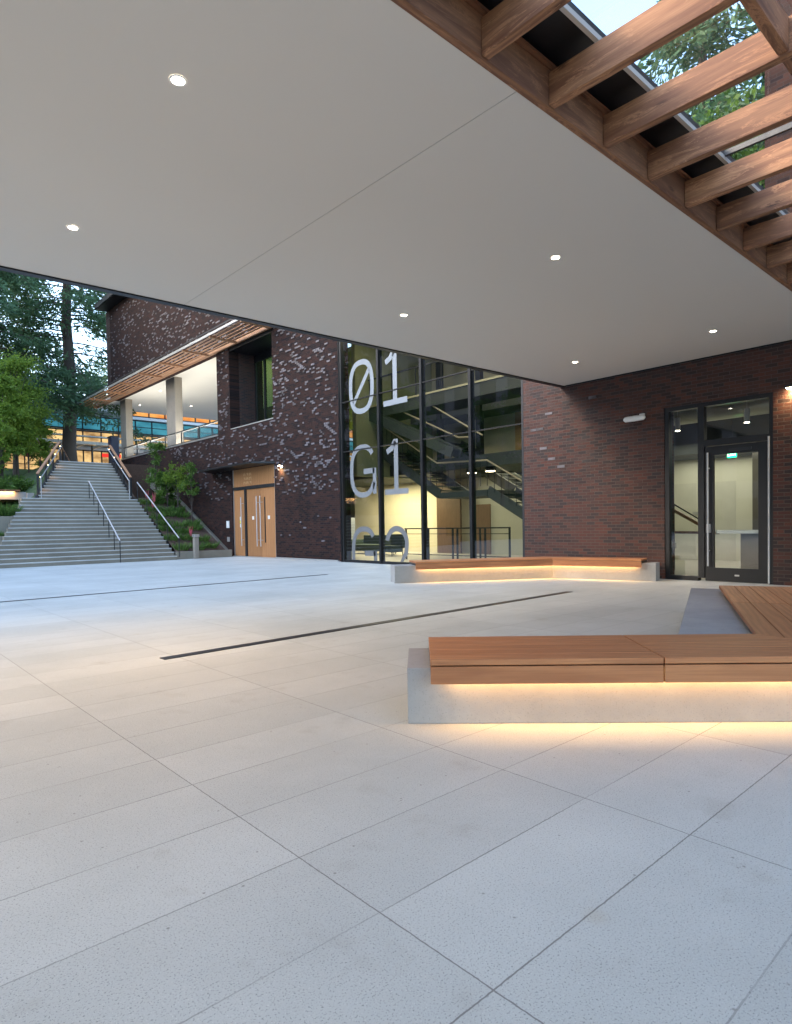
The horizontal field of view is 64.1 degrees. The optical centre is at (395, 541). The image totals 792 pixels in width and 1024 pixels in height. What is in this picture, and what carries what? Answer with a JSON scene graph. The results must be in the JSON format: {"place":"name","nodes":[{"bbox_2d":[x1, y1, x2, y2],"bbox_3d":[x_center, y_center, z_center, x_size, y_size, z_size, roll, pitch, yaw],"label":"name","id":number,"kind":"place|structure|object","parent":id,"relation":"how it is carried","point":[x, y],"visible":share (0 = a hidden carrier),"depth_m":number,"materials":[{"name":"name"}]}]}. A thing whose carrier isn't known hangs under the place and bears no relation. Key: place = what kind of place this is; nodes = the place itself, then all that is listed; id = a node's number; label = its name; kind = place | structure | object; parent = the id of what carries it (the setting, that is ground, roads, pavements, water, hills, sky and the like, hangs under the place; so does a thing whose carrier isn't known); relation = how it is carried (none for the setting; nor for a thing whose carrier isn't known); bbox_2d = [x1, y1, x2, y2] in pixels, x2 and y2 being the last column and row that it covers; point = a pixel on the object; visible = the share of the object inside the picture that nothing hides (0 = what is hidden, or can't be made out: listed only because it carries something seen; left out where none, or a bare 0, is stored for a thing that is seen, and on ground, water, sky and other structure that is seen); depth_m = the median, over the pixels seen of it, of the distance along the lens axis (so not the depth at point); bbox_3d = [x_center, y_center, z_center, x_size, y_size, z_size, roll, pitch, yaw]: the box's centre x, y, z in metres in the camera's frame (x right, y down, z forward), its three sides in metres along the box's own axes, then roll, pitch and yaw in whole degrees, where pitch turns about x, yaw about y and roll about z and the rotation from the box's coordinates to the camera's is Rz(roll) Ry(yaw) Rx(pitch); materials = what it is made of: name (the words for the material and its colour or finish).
{"place":"outdoors","nodes":[
{"label":"outdoors","id":0,"kind":"place"},
{"bbox_2d":[0,463,51,501],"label":"planted bank","id":1,"kind":"structure","parent":0,"point":[32,476],"depth_m":29.50,"materials":[{"name":"green plant"}]},
{"bbox_2d":[0,476,16,504],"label":"hedge shrub","id":2,"kind":"object","parent":1,"relation":"on","point":[3,485],"visible":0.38,"depth_m":26.81,"materials":[{"name":"green plant"}]},
{"bbox_2d":[0,418,25,502],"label":"young tree","id":3,"kind":"object","parent":1,"relation":"on","point":[4,455],"visible":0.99,"depth_m":28.47,"materials":[{"name":"green plant"}]},
{"bbox_2d":[0,474,28,482],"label":"bank grass","id":4,"kind":"structure","parent":1,"relation":"on","point":[9,478],"depth_m":29.89,"materials":[{"name":"green plant"}]},
{"bbox_2d":[2,398,43,477],"bbox_3d":[-18.089,-4.884,30.060,2.234,3.783,2.199,-2,2,-42],"label":"young tree","id":5,"kind":"object","parent":4,"relation":"on","point":[31,448],"visible":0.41,"depth_m":30.05,"materials":[{"name":"green plant"}]},
{"bbox_2d":[0,489,33,500],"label":"bench","id":6,"kind":"object","parent":1,"relation":"on","point":[10,494],"visible":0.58,"depth_m":26.42,"materials":[{"name":"concrete"}]},
{"bbox_2d":[0,371,42,475],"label":"maple tree","id":7,"kind":"object","parent":1,"relation":"on","point":[9,415],"visible":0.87,"depth_m":29.66,"materials":[{"name":"green plant"}]},
{"bbox_2d":[8,476,36,491],"bbox_3d":[-16.574,-2.250,28.166,2.077,1.367,1.642,-2,2,-24],"label":"hedge shrub","id":8,"kind":"object","parent":1,"relation":"on","point":[20,484],"visible":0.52,"depth_m":27.83,"materials":[{"name":"green plant"}]},
{"bbox_2d":[12,415,48,472],"bbox_3d":[-18.797,-4.767,32.175,1.869,3.461,1.901,-1,2,11],"label":"young tree","id":9,"kind":"object","parent":1,"relation":"on","point":[43,455],"visible":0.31,"depth_m":32.24,"materials":[{"name":"green plant"}]},
{"bbox_2d":[0,345,65,474],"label":"maple tree","id":10,"kind":"object","parent":1,"relation":"on","point":[14,367],"visible":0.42,"depth_m":32.17,"materials":[{"name":"green plant"}]},
{"bbox_2d":[2,461,354,517],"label":"plaza","id":11,"kind":"structure","parent":0,"point":[352,506],"depth_m":79.36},
{"bbox_2d":[0,276,62,396],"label":"conifer tree","id":12,"kind":"object","parent":11,"relation":"on","point":[59,349],"visible":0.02,"depth_m":45.42,"materials":[{"name":"green plant"}]},
{"bbox_2d":[29,428,56,467],"bbox_3d":[-19.589,-4.708,34.677,1.865,3.240,1.874,-2,2,-42],"label":"young tree","id":13,"kind":"object","parent":11,"relation":"on","point":[44,443],"visible":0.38,"depth_m":34.74,"materials":[{"name":"green plant"}]},
{"bbox_2d":[0,270,100,450],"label":"conifer tree","id":14,"kind":"object","parent":11,"relation":"on","point":[7,279],"visible":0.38,"depth_m":37.35,"materials":[{"name":"green plant"}]},
{"bbox_2d":[61,447,69,460],"bbox_3d":[-16.329,-4.209,31.285,0.060,1.108,2.479,-1,2,-15],"label":"landing rail","id":15,"kind":"object","parent":11,"relation":"on","point":[64,455],"visible":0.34,"depth_m":30.92,"materials":[{"name":"grey metal"}]},
{"bbox_2d":[0,272,155,461],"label":"conifer tree","id":16,"kind":"object","parent":11,"relation":"on","point":[92,382],"visible":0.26,"depth_m":40.38,"materials":[{"name":"green plant"}]},
{"bbox_2d":[86,314,107,388],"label":"conifer tree","id":17,"kind":"object","parent":11,"relation":"on","point":[103,371],"visible":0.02,"depth_m":54.21,"materials":[{"name":"green plant"}]},
{"bbox_2d":[107,436,119,463],"bbox_3d":[-15.585,-4.889,34.911,0.460,1.850,0.660,-2,2,-42],"label":"dark cabinet","id":18,"kind":"object","parent":11,"relation":"on","point":[113,441],"visible":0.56,"depth_m":34.68,"materials":[{"name":"grey paint"}]},
{"bbox_2d":[3,402,354,498],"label":"glass building","id":19,"kind":"structure","parent":11,"relation":"on","point":[92,443],"depth_m":46.70,"materials":[{"name":"blue glass"}]},
{"bbox_2d":[3,448,138,468],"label":"ground floor window","id":20,"kind":"structure","parent":19,"relation":"in","point":[82,455],"depth_m":45.57,"materials":[{"name":"glass"}]},
{"bbox_2d":[39,413,352,451],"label":"blue window","id":21,"kind":"structure","parent":19,"relation":"in","point":[148,427],"depth_m":48.56,"materials":[{"name":"blue glass"}]},
{"bbox_2d":[47,428,352,460],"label":"middle window","id":22,"kind":"structure","parent":19,"relation":"in","point":[79,432],"depth_m":46.33,"materials":[{"name":"glass"}]},
{"bbox_2d":[133,412,352,438],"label":"top window","id":23,"kind":"structure","parent":19,"relation":"in","point":[145,415],"depth_m":50.68,"materials":[{"name":"glass"}]},
{"bbox_2d":[0,0,760,538],"label":"sky","id":24,"kind":"structure","parent":0,"point":[608,15],"materials":[{"name":"white"}]},
{"bbox_2d":[0,554,791,1023],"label":"plaza","id":25,"kind":"structure","parent":0,"point":[318,828],"depth_m":2.55,"materials":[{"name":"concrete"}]},
{"bbox_2d":[0,516,12,532],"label":"terraced planter","id":26,"kind":"object","parent":25,"relation":"on","point":[4,521],"visible":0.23,"depth_m":23.59,"materials":[{"name":"concrete"}]},
{"bbox_2d":[0,500,23,515],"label":"grass tuft","id":27,"kind":"object","parent":26,"relation":"on","point":[8,510],"visible":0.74,"depth_m":23.84,"materials":[{"name":"green plant"}]},
{"bbox_2d":[0,460,180,568],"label":"outdoor staircase","id":28,"kind":"structure","parent":25,"relation":"on","point":[59,522],"depth_m":24.99,"materials":[{"name":"concrete"}]},
{"bbox_2d":[36,441,61,497],"bbox_3d":[-15.319,-3.215,28.016,0.210,3.027,4.352,-1,2,-17],"label":"stair guardrail","id":29,"kind":"object","parent":28,"relation":"on","point":[44,465],"visible":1,"depth_m":27.44,"materials":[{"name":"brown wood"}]},
{"bbox_2d":[88,481,120,562],"bbox_3d":[-11.616,-0.930,25.102,0.048,3.321,5.001,-2,2,-37],"label":"stair handrail","id":30,"kind":"object","parent":28,"relation":"on","point":[103,518],"visible":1,"depth_m":24.95,"materials":[{"name":"silver metal"}]},
{"bbox_2d":[107,445,131,498],"bbox_3d":[-13.123,-3.304,29.973,0.177,3.026,4.006,-2,2,-37],"label":"stair guardrail","id":31,"kind":"object","parent":28,"relation":"on","point":[116,458],"visible":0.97,"depth_m":29.67,"materials":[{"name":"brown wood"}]},
{"bbox_2d":[137,482,179,556],"bbox_3d":[-10.082,-1.062,26.652,0.048,3.251,4.937,-2,2,-39],"label":"stair handrail","id":32,"kind":"object","parent":28,"relation":"on","point":[156,514],"visible":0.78,"depth_m":26.60,"materials":[{"name":"silver metal"}]},
{"bbox_2d":[2,574,327,601],"bbox_3d":[-7.144,1.042,10.396,15.266,0.006,0.078,-2,2,-45],"label":"trench drain","id":33,"kind":"object","parent":25,"relation":"on","point":[156,588],"visible":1,"depth_m":12.57,"materials":[{"name":"black metal"}]},
{"bbox_2d":[136,473,231,558],"bbox_3d":[-10.653,-1.487,28.907,2.538,4.400,8.780,-2,2,-42],"label":"sloping planter","id":34,"kind":"object","parent":25,"relation":"on","point":[221,550],"visible":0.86,"depth_m":26.91,"materials":[{"name":"concrete"}]},
{"bbox_2d":[138,497,153,504],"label":"grass tuft","id":35,"kind":"object","parent":34,"relation":"on","point":[143,501],"visible":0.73,"depth_m":28.43,"materials":[{"name":"green plant"}]},
{"bbox_2d":[143,504,162,511],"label":"grass tuft","id":36,"kind":"object","parent":34,"relation":"on","point":[150,509],"visible":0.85,"depth_m":27.91,"materials":[{"name":"green plant"}]},
{"bbox_2d":[141,441,169,492],"bbox_3d":[-11.040,-3.014,29.122,1.257,3.426,1.502,-2,2,-42],"label":"slender tree","id":37,"kind":"object","parent":34,"relation":"on","point":[157,447],"visible":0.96,"depth_m":29.00,"materials":[{"name":"green plant"}]},
{"bbox_2d":[149,511,165,519],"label":"grass tuft","id":38,"kind":"object","parent":34,"relation":"on","point":[153,516],"visible":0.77,"depth_m":27.29,"materials":[{"name":"green plant"}]},
{"bbox_2d":[150,496,165,504],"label":"grass tuft","id":39,"kind":"object","parent":34,"relation":"on","point":[161,501],"visible":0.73,"depth_m":28.88,"materials":[{"name":"green plant"}]},
{"bbox_2d":[147,474,180,506],"bbox_3d":[-10.513,-2.334,29.047,1.532,1.832,1.468,-2,2,-42],"label":"leafy shrub","id":40,"kind":"object","parent":34,"relation":"on","point":[165,490],"visible":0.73,"depth_m":28.90,"materials":[{"name":"green plant"}]},
{"bbox_2d":[154,517,173,525],"bbox_3d":[-9.946,-0.878,27.035,0.816,0.420,0.829,-2,2,-42],"label":"grass tuft","id":41,"kind":"object","parent":34,"relation":"on","point":[162,521],"visible":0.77,"depth_m":26.90,"materials":[{"name":"green plant"}]},
{"bbox_2d":[157,523,176,531],"bbox_3d":[-9.675,-0.637,26.612,0.866,0.430,0.794,-1,2,-4],"label":"grass tuft","id":42,"kind":"object","parent":34,"relation":"on","point":[165,529],"visible":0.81,"depth_m":26.49,"materials":[{"name":"green plant"}]},
{"bbox_2d":[159,505,176,512],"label":"grass tuft","id":43,"kind":"object","parent":34,"relation":"on","point":[166,509],"visible":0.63,"depth_m":28.23,"materials":[{"name":"green plant"}]},
{"bbox_2d":[159,508,177,516],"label":"grass tuft","id":44,"kind":"object","parent":34,"relation":"on","point":[171,514],"visible":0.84,"depth_m":27.91,"materials":[{"name":"green plant"}]},
{"bbox_2d":[164,532,182,540],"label":"grass tuft","id":45,"kind":"object","parent":34,"relation":"on","point":[171,537],"visible":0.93,"depth_m":25.83,"materials":[{"name":"green plant"}]},
{"bbox_2d":[165,499,182,505],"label":"grass tuft","id":46,"kind":"object","parent":34,"relation":"on","point":[170,502],"visible":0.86,"depth_m":29.19,"materials":[{"name":"green plant"}]},
{"bbox_2d":[162,461,190,507],"bbox_3d":[-9.980,-2.377,28.666,1.350,2.581,1.288,-1,2,-18],"label":"young tree","id":47,"kind":"object","parent":34,"relation":"on","point":[179,477],"visible":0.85,"depth_m":28.51,"materials":[{"name":"green plant"}]},
{"bbox_2d":[168,505,186,511],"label":"grass tuft","id":48,"kind":"object","parent":34,"relation":"on","point":[181,509],"visible":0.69,"depth_m":28.66,"materials":[{"name":"green plant"}]},
{"bbox_2d":[171,519,189,526],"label":"grass tuft","id":49,"kind":"object","parent":34,"relation":"on","point":[182,523],"visible":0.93,"depth_m":27.27,"materials":[{"name":"green plant"}]},
{"bbox_2d":[172,540,191,550],"bbox_3d":[-8.562,0.146,25.389,0.830,0.435,0.863,-2,2,-42],"label":"grass tuft","id":50,"kind":"object","parent":34,"relation":"on","point":[184,546],"visible":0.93,"depth_m":25.28,"materials":[{"name":"green plant"}]},
{"bbox_2d":[173,526,190,533],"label":"grass tuft","id":51,"kind":"object","parent":34,"relation":"on","point":[182,530],"visible":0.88,"depth_m":26.71,"materials":[{"name":"green plant"}]},
{"bbox_2d":[175,510,189,517],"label":"grass tuft","id":52,"kind":"object","parent":34,"relation":"on","point":[183,514],"visible":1,"depth_m":28.22,"materials":[{"name":"green plant"}]},
{"bbox_2d":[178,532,192,540],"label":"grass tuft","id":53,"kind":"object","parent":34,"relation":"on","point":[186,537],"visible":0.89,"depth_m":26.23,"materials":[{"name":"green plant"}]},
{"bbox_2d":[178,462,199,520],"bbox_3d":[-9.045,-2.097,27.892,0.919,2.977,1.034,-2,2,-42],"label":"leafy shrub","id":54,"kind":"object","parent":34,"relation":"on","point":[192,470],"visible":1,"depth_m":27.88,"materials":[{"name":"green plant"}]},
{"bbox_2d":[183,517,200,525],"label":"grass tuft","id":55,"kind":"object","parent":34,"relation":"on","point":[197,522],"visible":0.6,"depth_m":27.78,"materials":[{"name":"green plant"}]},
{"bbox_2d":[187,522,203,530],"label":"grass tuft","id":56,"kind":"object","parent":34,"relation":"on","point":[197,527],"visible":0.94,"depth_m":27.33,"materials":[{"name":"green plant"}]},
{"bbox_2d":[189,542,208,550],"bbox_3d":[-8.076,0.149,25.786,0.815,0.421,0.915,-1,2,1],"label":"grass tuft","id":57,"kind":"object","parent":34,"relation":"on","point":[203,546],"visible":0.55,"depth_m":25.78,"materials":[{"name":"green plant"}]},
{"bbox_2d":[194,533,210,541],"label":"grass tuft","id":58,"kind":"object","parent":34,"relation":"on","point":[204,539],"visible":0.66,"depth_m":26.54,"materials":[{"name":"green plant"}]},
{"bbox_2d":[200,540,220,548],"bbox_3d":[-7.699,0.066,26.291,0.859,0.436,0.931,-1,2,3],"label":"grass tuft","id":59,"kind":"object","parent":34,"relation":"on","point":[210,545],"visible":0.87,"depth_m":26.16,"materials":[{"name":"green plant"}]},
{"bbox_2d":[192,534,198,558],"bbox_3d":[-7.996,0.181,25.262,0.220,0.970,0.220,-2,2,-42],"label":"bollard","id":60,"kind":"object","parent":25,"relation":"on","point":[195,546],"visible":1,"depth_m":25.19,"materials":[{"name":"concrete"}]},
{"bbox_2d":[160,591,569,659],"bbox_3d":[0.419,0.967,8.370,7.237,0.006,0.108,-2,2,-44],"label":"trench drain","id":61,"kind":"object","parent":25,"relation":"on","point":[262,642],"visible":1,"depth_m":7.25,"materials":[{"name":"black metal"}]},
{"bbox_2d":[75,0,791,585],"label":"brick building","id":62,"kind":"structure","parent":25,"relation":"on","point":[597,476],"depth_m":19.61,"materials":[{"name":"brown brick"}]},
{"bbox_2d":[254,349,271,421],"bbox_3d":[-4.775,-6.395,25.933,0.100,3.230,3.810,-2,2,-42],"label":"recessed window","id":63,"kind":"structure","parent":62,"relation":"in","point":[267,354],"depth_m":26.78,"materials":[{"name":"black metal"}]},
{"bbox_2d":[0,0,791,387],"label":"canopy","id":64,"kind":"object","parent":62,"relation":"attached to","point":[362,172],"visible":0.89,"depth_m":6.08,"materials":[{"name":"paint"}]},
{"bbox_2d":[66,225,78,230],"bbox_3d":[-3.352,-3.259,6.556,0.120,0.005,0.120,-2,2,-42],"label":"downlight","id":65,"kind":"object","parent":64,"relation":"attached to","point":[73,227],"visible":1,"depth_m":6.55,"materials":[{"name":"white ceramic"}]},
{"bbox_2d":[169,74,186,86],"bbox_3d":[-1.528,-3.234,4.431,0.120,0.005,0.120,-2,2,-42],"label":"downlight","id":66,"kind":"object","parent":64,"relation":"attached to","point":[177,80],"visible":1,"depth_m":4.43,"materials":[{"name":"white ceramic"}]},
{"bbox_2d":[550,255,560,259],"bbox_3d":[1.893,-3.373,7.503,0.120,0.005,0.120,-2,2,-42],"label":"downlight","id":67,"kind":"object","parent":64,"relation":"attached to","point":[556,257],"visible":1,"depth_m":7.50,"materials":[{"name":"white ceramic"}]},
{"bbox_2d":[391,0,791,290],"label":"timber skylight","id":68,"kind":"object","parent":64,"relation":"attached to","point":[572,67],"visible":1,"depth_m":4.91,"materials":[{"name":"brown wood"}]},
{"bbox_2d":[350,344,522,561],"bbox_3d":[2.080,-3.774,24.396,10.020,8.620,15.500,-2,2,-42],"label":"lobby","id":69,"kind":"object","parent":62,"relation":"in","point":[497,400],"visible":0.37,"depth_m":23.67,"materials":[{"name":"clear glass"}]},
{"bbox_2d":[351,535,395,553],"bbox_3d":[-0.963,0.106,26.543,0.900,0.788,2.200,-2,2,-42],"label":"lounge sofa","id":70,"kind":"object","parent":69,"relation":"on","point":[368,543],"visible":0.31,"depth_m":26.62,"materials":[{"name":"green fabric"}]},
{"bbox_2d":[385,534,404,555],"bbox_3d":[-0.110,0.116,24.686,0.680,0.838,0.700,-2,2,-42],"label":"lounge armchair","id":71,"kind":"object","parent":69,"relation":"on","point":[397,543],"visible":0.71,"depth_m":24.57,"materials":[{"name":"green fabric"}]},
{"bbox_2d":[369,406,521,518],"bbox_3d":[3.022,-2.322,20.818,3.760,5.114,8.257,-2,2,-42],"label":"interior stair","id":72,"kind":"object","parent":69,"relation":"on","point":[501,497],"visible":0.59,"depth_m":20.95,"materials":[{"name":"grey metal"}]},
{"bbox_2d":[404,527,510,559],"bbox_3d":[1.852,0.078,20.358,0.060,1.078,4.555,-2,2,-42],"label":"lobby guardrail","id":73,"kind":"object","parent":69,"relation":"on","point":[485,533],"visible":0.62,"depth_m":19.85,"materials":[{"name":"black metal"}]},
{"bbox_2d":[476,504,490,553],"bbox_3d":[3.362,-0.494,24.579,0.069,1.930,0.800,-2,2,-42],"label":"brown door","id":74,"kind":"structure","parent":69,"relation":"in","point":[483,511],"depth_m":24.48,"materials":[{"name":"brown wood"}]},
{"bbox_2d":[484,467,496,471],"bbox_3d":[3.085,-2.379,20.672,0.400,0.145,0.400,-2,2,-42],"label":"lobby lamp","id":75,"kind":"object","parent":69,"relation":"attached to","point":[489,469],"visible":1,"depth_m":20.52,"materials":[{"name":"grey paint"}]},
{"bbox_2d":[623,413,645,421],"bbox_3d":[5.013,-2.604,13.277,0.144,0.148,0.480,-2,2,-42],"label":"security light","id":76,"kind":"object","parent":62,"relation":"attached to","point":[642,416],"visible":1,"depth_m":13.21,"materials":[{"name":"white plastic"}]},
{"bbox_2d":[674,398,768,578],"bbox_3d":[8.623,-1.640,15.170,6.790,4.620,7.000,-2,2,-42],"label":"vestibule","id":77,"kind":"object","parent":62,"relation":"in","point":[736,493],"visible":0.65,"depth_m":17.90,"materials":[{"name":"clear glass"}]},
{"bbox_2d":[674,504,715,548],"bbox_3d":[6.828,-0.158,16.005,1.625,1.635,3.180,-2,2,-42],"label":"railing","id":78,"kind":"object","parent":77,"relation":"on","point":[687,518],"visible":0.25,"depth_m":14.85,"materials":[{"name":"black metal"}]},
{"bbox_2d":[674,481,735,560],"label":"wall","id":79,"kind":"structure","parent":77,"relation":"in","point":[725,491],"depth_m":18.44,"materials":[{"name":"green paint"}]},
{"bbox_2d":[727,418,737,457],"bbox_3d":[7.854,-2.847,14.773,0.050,1.760,0.220,-2,2,-42],"label":"exit sign","id":80,"kind":"object","parent":77,"relation":"hanging from","point":[735,455],"visible":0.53,"depth_m":14.77,"materials":[{"name":"green plastic"}]},
{"bbox_2d":[741,534,757,568],"bbox_3d":[8.829,0.198,14.569,0.800,0.908,1.600,-2,2,-42],"label":"reception counter","id":81,"kind":"object","parent":77,"relation":"on","point":[749,551],"visible":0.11,"depth_m":14.76,"materials":[{"name":"white ceramic"}]},
{"bbox_2d":[784,384,791,388],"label":"wall lamp","id":82,"kind":"object","parent":62,"relation":"attached to","point":[789,386],"visible":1,"depth_m":11.10,"materials":[{"name":"grey paint"}]},
{"bbox_2d":[390,557,659,582],"bbox_3d":[2.646,0.577,13.495,5.499,0.440,1.505,-1,2,6],"label":"bench","id":83,"kind":"object","parent":25,"relation":"on","point":[510,568],"visible":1,"depth_m":13.21,"materials":[{"name":"concrete"}]},
{"bbox_2d":[407,585,791,723],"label":"bench","id":84,"kind":"object","parent":25,"relation":"on","point":[724,654],"visible":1,"depth_m":3.77,"materials":[{"name":"wood"}]},
{"bbox_2d":[637,0,764,187],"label":"deciduous tree","id":85,"kind":"object","parent":25,"relation":"on","point":[700,44],"visible":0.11,"depth_m":22.90,"materials":[{"name":"broad green leaves"},{"name":"bark"}]},
{"bbox_2d":[686,82,764,187],"bbox_3d":[10.450,-6.346,19.864,8.032,16.080,7.264,-1,2,14],"label":"deciduous tree","id":86,"kind":"object","parent":25,"relation":"on","point":[739,154],"depth_m":18.50,"materials":[{"name":"green plant"}]},
{"bbox_2d":[719,20,764,188],"bbox_3d":[14.045,-12.007,23.338,9.140,29.700,8.334,0,2,28],"label":"conifer tree","id":87,"kind":"object","parent":25,"relation":"on","point":[762,82],"visible":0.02,"depth_m":23.74,"materials":[{"name":"green plant"}]}
]}

